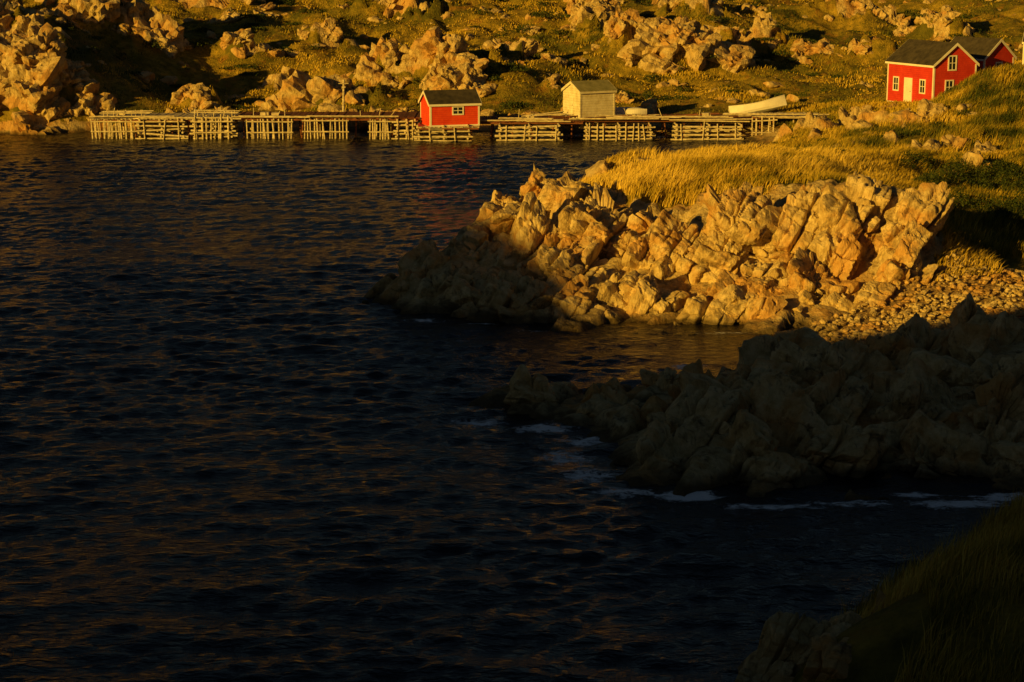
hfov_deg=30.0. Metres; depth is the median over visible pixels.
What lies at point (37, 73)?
hillside crags
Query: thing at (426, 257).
outcrop boulders
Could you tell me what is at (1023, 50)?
white outbuilding
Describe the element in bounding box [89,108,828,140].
wooden pier
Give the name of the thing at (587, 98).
white shed
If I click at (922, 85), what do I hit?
window
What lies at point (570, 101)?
door
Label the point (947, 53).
trim
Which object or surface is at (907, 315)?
beach pebbles
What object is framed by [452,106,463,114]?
window
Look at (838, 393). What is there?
shore rocks
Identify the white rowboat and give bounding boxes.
[728,95,786,112]
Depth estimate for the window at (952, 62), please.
149.96 m
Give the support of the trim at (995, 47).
attached to the walls at (1001, 53)
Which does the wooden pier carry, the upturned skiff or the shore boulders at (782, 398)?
the upturned skiff
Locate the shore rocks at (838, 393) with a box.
[509,293,1023,482]
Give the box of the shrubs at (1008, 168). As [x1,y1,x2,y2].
[772,76,1023,219]
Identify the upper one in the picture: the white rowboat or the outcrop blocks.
the white rowboat
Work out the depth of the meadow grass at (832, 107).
154.79 m
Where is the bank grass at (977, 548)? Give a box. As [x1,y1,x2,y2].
[819,479,1023,681]
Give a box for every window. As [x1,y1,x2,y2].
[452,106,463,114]
[893,76,898,90]
[919,79,925,93]
[944,80,953,93]
[948,55,956,70]
[995,62,1002,67]
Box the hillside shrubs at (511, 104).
[61,0,975,110]
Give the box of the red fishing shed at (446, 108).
[418,89,481,129]
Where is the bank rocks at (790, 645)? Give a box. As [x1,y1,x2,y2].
[734,590,890,681]
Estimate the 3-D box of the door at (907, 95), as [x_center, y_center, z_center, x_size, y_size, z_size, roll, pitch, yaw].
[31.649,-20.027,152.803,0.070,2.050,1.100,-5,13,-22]
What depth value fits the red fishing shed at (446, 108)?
149.52 m
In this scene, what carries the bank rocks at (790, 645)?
on the ground at (876, 642)
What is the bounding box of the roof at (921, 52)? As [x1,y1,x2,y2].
[885,39,956,65]
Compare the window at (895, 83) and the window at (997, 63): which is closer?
the window at (895, 83)
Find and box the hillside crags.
[0,0,1009,169]
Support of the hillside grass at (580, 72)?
on the ground at (876, 642)
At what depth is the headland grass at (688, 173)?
95.85 m
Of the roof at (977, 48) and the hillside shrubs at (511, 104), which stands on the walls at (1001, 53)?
the roof at (977, 48)
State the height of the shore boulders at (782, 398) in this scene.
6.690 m
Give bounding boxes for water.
[0,131,1023,681]
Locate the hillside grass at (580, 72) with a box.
[3,0,1023,114]
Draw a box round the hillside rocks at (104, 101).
[6,0,1023,188]
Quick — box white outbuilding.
[1022,35,1023,64]
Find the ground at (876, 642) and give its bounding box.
[0,0,1023,681]
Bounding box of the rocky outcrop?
[391,171,954,324]
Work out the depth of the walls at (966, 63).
150.61 m
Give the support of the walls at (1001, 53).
on the foundation
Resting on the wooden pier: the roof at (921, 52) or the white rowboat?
the white rowboat
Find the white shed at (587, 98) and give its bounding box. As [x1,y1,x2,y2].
[561,80,616,128]
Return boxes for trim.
[885,43,979,101]
[952,39,1016,68]
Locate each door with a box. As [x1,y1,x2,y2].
[567,94,573,114]
[903,77,912,102]
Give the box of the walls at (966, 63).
[888,46,975,101]
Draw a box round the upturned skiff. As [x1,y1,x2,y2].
[615,107,646,114]
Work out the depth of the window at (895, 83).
154.25 m
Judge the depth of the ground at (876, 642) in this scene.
163.54 m
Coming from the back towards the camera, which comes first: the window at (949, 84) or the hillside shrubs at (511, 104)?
the hillside shrubs at (511, 104)
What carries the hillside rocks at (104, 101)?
on the ground at (876, 642)
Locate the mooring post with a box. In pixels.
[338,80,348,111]
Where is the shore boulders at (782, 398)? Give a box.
[503,311,1023,484]
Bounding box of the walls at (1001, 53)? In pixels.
[976,42,1012,72]
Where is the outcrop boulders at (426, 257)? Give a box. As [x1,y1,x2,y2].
[397,229,887,324]
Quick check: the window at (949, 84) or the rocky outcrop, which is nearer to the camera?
the rocky outcrop
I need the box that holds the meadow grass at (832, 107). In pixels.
[763,96,934,127]
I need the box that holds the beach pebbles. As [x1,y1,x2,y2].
[808,249,1023,344]
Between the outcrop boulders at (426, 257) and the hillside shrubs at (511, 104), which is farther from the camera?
the hillside shrubs at (511, 104)
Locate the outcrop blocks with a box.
[475,162,932,314]
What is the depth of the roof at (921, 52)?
152.25 m
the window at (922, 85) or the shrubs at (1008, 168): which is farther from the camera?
the window at (922, 85)
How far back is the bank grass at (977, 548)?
30.47 m
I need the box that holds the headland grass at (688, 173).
[580,62,1023,280]
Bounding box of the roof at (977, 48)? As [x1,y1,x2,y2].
[951,36,1014,58]

